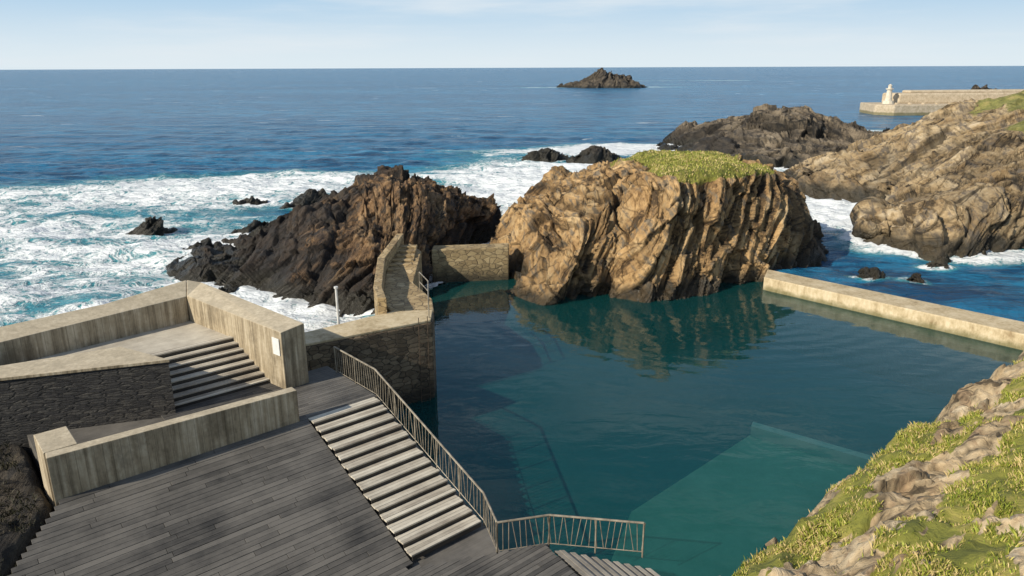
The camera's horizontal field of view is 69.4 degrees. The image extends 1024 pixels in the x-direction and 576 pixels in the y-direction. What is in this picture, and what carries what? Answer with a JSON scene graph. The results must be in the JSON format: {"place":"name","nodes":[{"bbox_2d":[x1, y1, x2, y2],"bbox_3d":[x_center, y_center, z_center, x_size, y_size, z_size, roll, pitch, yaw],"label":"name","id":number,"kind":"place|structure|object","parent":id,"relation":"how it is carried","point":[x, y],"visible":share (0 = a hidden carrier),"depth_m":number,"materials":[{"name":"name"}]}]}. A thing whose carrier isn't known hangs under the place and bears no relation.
{"place":"outdoors","nodes":[
{"label":"outdoors","id":0,"kind":"place"},
{"bbox_2d":[0,66,1023,417],"bbox_3d":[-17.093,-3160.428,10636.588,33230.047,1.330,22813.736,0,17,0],"label":"sea","id":1,"kind":"structure","parent":0,"point":[96,166],"depth_m":142.06,"materials":[{"name":"liquid"}]},
{"bbox_2d":[0,444,53,575],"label":"rocky bank","id":2,"kind":"structure","parent":1,"relation":"in","point":[26,482],"depth_m":19.52,"materials":[{"name":"black stone"}]},
{"bbox_2d":[0,439,42,575],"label":"scrub","id":3,"kind":"object","parent":2,"relation":"on","point":[11,512],"visible":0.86,"depth_m":19.34,"materials":[{"name":"green plant"}]},
{"bbox_2d":[126,216,177,235],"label":"sea rock","id":4,"kind":"object","parent":1,"relation":"in","point":[150,225],"visible":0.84,"depth_m":64.44,"materials":[{"name":"grey stone"}]},
{"bbox_2d":[182,237,226,249],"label":"sea rock","id":5,"kind":"object","parent":1,"relation":"in","point":[206,241],"visible":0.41,"depth_m":58.16,"materials":[{"name":"grey stone"}]},
{"bbox_2d":[219,284,237,292],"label":"sea rock","id":6,"kind":"object","parent":1,"relation":"in","point":[228,289],"visible":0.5,"depth_m":47.36,"materials":[{"name":"grey stone"}]},
{"bbox_2d":[232,195,267,204],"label":"sea rock","id":7,"kind":"object","parent":1,"relation":"in","point":[251,200],"visible":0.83,"depth_m":79.14,"materials":[{"name":"grey stone"}]},
{"bbox_2d":[230,219,270,233],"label":"sea rock","id":8,"kind":"object","parent":1,"relation":"in","point":[253,225],"visible":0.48,"depth_m":65.22,"materials":[{"name":"grey stone"}]},
{"bbox_2d":[280,188,330,208],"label":"sea rock","id":9,"kind":"object","parent":1,"relation":"in","point":[309,196],"visible":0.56,"depth_m":78.09,"materials":[{"name":"grey stone"}]},
{"bbox_2d":[165,165,502,326],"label":"brown rock","id":10,"kind":"object","parent":1,"relation":"in","point":[314,254],"visible":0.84,"depth_m":50.91,"materials":[{"name":"brown stone"}]},
{"bbox_2d":[431,243,508,323],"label":"stone dam","id":11,"kind":"structure","parent":1,"relation":"in","point":[474,276],"depth_m":50.48,"materials":[{"name":"beige stone"}]},
{"bbox_2d":[521,148,568,161],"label":"sea rock","id":12,"kind":"object","parent":1,"relation":"in","point":[546,155],"visible":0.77,"depth_m":116.06,"materials":[{"name":"grey stone"}]},
{"bbox_2d":[566,145,620,163],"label":"sea rock","id":13,"kind":"object","parent":1,"relation":"in","point":[592,154],"visible":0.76,"depth_m":112.48,"materials":[{"name":"grey stone"}]},
{"bbox_2d":[557,67,646,87],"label":"island rock","id":14,"kind":"object","parent":1,"relation":"in","point":[601,77],"visible":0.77,"depth_m":517.47,"materials":[{"name":"grey stone"}]},
{"bbox_2d":[656,104,889,167],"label":"skerry rock","id":15,"kind":"object","parent":1,"relation":"in","point":[784,136],"visible":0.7,"depth_m":117.78,"materials":[{"name":"grey stone"}]},
{"bbox_2d":[857,267,885,279],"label":"sea rock","id":16,"kind":"object","parent":1,"relation":"in","point":[874,273],"visible":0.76,"depth_m":50.71,"materials":[{"name":"brown stone"}]},
{"bbox_2d":[783,90,1023,263],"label":"headland rock","id":17,"kind":"object","parent":1,"relation":"in","point":[944,184],"visible":0.78,"depth_m":67.75,"materials":[{"name":"brown stone"}]},
{"bbox_2d":[907,273,923,282],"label":"sea rock","id":18,"kind":"object","parent":1,"relation":"in","point":[915,277],"visible":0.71,"depth_m":50.08,"materials":[{"name":"brown stone"}]},
{"bbox_2d":[926,262,949,268],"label":"sea rock","id":19,"kind":"object","parent":1,"relation":"in","point":[944,265],"visible":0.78,"depth_m":53.67,"materials":[{"name":"stone"}]},
{"bbox_2d":[859,89,1023,115],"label":"harbour breakwater","id":20,"kind":"object","parent":1,"relation":"in","point":[915,102],"visible":0.52,"depth_m":223.92,"materials":[{"name":"concrete"}]},
{"bbox_2d":[882,84,893,103],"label":"harbour beacon","id":21,"kind":"object","parent":20,"relation":"on","point":[888,98],"visible":0.94,"depth_m":222.15,"materials":[{"name":"white paint"}]},
{"bbox_2d":[971,84,996,88],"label":"sea rock","id":22,"kind":"object","parent":1,"relation":"in","point":[975,86],"visible":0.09,"depth_m":240.02,"materials":[{"name":"grey stone"}]},
{"bbox_2d":[0,0,1023,69],"label":"sky","id":23,"kind":"structure","parent":0,"point":[35,34],"materials":[{"name":"blue"}]},
{"bbox_2d":[433,320,950,561],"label":"pool floor","id":24,"kind":"structure","parent":0,"point":[605,427],"depth_m":38.30,"materials":[{"name":"teal liquid"}]},
{"bbox_2d":[27,388,549,574],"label":"quay base","id":25,"kind":"object","parent":24,"relation":"on","point":[475,542],"visible":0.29,"depth_m":21.61,"materials":[{"name":"grey concrete"}]},
{"bbox_2d":[0,362,175,460],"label":"slate wall","id":26,"kind":"structure","parent":25,"relation":"on","point":[33,405],"depth_m":23.17,"materials":[{"name":"grey stone"}]},
{"bbox_2d":[0,346,168,380],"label":"coping","id":27,"kind":"object","parent":26,"relation":"on","point":[112,358],"visible":1,"depth_m":23.33,"materials":[{"name":"concrete"}]},
{"bbox_2d":[0,280,189,365],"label":"concrete parapet","id":28,"kind":"structure","parent":25,"relation":"on","point":[147,311],"depth_m":26.81,"materials":[{"name":"beige concrete"}]},
{"bbox_2d":[31,321,226,360],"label":"platform","id":29,"kind":"structure","parent":25,"relation":"on","point":[171,337],"depth_m":27.28,"materials":[{"name":"beige concrete"}]},
{"bbox_2d":[33,387,299,510],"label":"concrete wall","id":30,"kind":"structure","parent":25,"relation":"on","point":[69,466],"depth_m":20.66,"materials":[{"name":"beige concrete"}]},
{"bbox_2d":[187,280,308,388],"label":"concrete parapet","id":31,"kind":"structure","parent":25,"relation":"on","point":[251,329],"depth_m":26.55,"materials":[{"name":"beige concrete"}]},
{"bbox_2d":[272,337,279,355],"bbox_3d":[-8.175,2.026,25.624,0.400,0.620,0.025,13,21,37],"label":"sign plate","id":32,"kind":"object","parent":31,"relation":"attached to","point":[276,346],"visible":1,"depth_m":25.60,"materials":[{"name":"white paint"}]},
{"bbox_2d":[161,366,375,420],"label":"landing deck","id":33,"kind":"structure","parent":25,"relation":"on","point":[325,389],"depth_m":25.44,"materials":[{"name":"grey wood"}]},
{"bbox_2d":[150,336,269,408],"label":"stairs","id":34,"kind":"structure","parent":33,"relation":"on","point":[209,369],"depth_m":26.03,"materials":[{"name":"grey concrete"}]},
{"bbox_2d":[8,419,577,575],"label":"wooden deck","id":35,"kind":"structure","parent":25,"relation":"on","point":[289,500],"depth_m":19.93,"materials":[{"name":"grey wood"}]},
{"bbox_2d":[308,397,480,560],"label":"wooden stairs","id":36,"kind":"structure","parent":25,"relation":"on","point":[417,503],"depth_m":22.46,"materials":[{"name":"brown wood"}]},
{"bbox_2d":[333,346,645,557],"bbox_3d":[-2.189,5.093,22.944,12.860,3.332,2.474,12,21,36],"label":"metal railing","id":37,"kind":"object","parent":25,"relation":"on","point":[460,468],"visible":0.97,"depth_m":21.85,"materials":[{"name":"metal"}]},
{"bbox_2d":[305,234,438,462],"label":"stone pier","id":38,"kind":"structure","parent":24,"relation":"on","point":[392,341],"depth_m":31.82,"materials":[{"name":"concrete"}]},
{"bbox_2d":[334,286,339,324],"bbox_3d":[-7.497,0.935,31.787,0.166,2.080,0.166,-7,18,-22],"label":"white marker post","id":39,"kind":"object","parent":38,"relation":"on","point":[337,305],"visible":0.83,"depth_m":31.68,"materials":[{"name":"metal"}]},
{"bbox_2d":[419,272,429,317],"bbox_3d":[-3.922,0.297,33.977,0.313,1.024,4.453,-4,17,-11],"label":"pier railing","id":40,"kind":"object","parent":38,"relation":"on","point":[427,289],"visible":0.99,"depth_m":33.92,"materials":[{"name":"metal"}]},
{"bbox_2d":[554,550,659,575],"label":"steps","id":41,"kind":"structure","parent":24,"relation":"on","point":[581,565],"depth_m":20.30,"materials":[{"name":"grey wood"}]},
{"bbox_2d":[480,149,828,348],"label":"ochre rock","id":42,"kind":"object","parent":24,"relation":"on","point":[632,250],"visible":0.84,"depth_m":48.65,"materials":[{"name":"brown stone"}]},
{"bbox_2d":[610,148,773,182],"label":"grass","id":43,"kind":"structure","parent":42,"relation":"on","point":[679,157],"depth_m":53.68,"materials":[{"name":"green plant"}]},
{"bbox_2d":[611,435,860,575],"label":"submerged slab","id":44,"kind":"structure","parent":24,"relation":"on","point":[725,513],"depth_m":25.70,"materials":[{"name":"teal concrete"}]},
{"bbox_2d":[750,422,874,468],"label":"submerged kerb","id":45,"kind":"structure","parent":24,"relation":"on","point":[812,446],"depth_m":29.38,"materials":[{"name":"teal concrete"}]},
{"bbox_2d":[756,270,1023,397],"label":"sea wall","id":46,"kind":"structure","parent":24,"relation":"on","point":[945,351],"depth_m":42.39,"materials":[{"name":"concrete"}]},
{"bbox_2d":[734,351,1023,575],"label":"rocky slope","id":47,"kind":"structure","parent":0,"point":[910,488],"depth_m":19.75,"materials":[{"name":"beige stone"}]},
{"bbox_2d":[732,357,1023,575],"bbox_3d":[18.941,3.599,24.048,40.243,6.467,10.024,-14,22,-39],"label":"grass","id":48,"kind":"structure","parent":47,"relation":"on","point":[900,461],"depth_m":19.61,"materials":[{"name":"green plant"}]}
]}

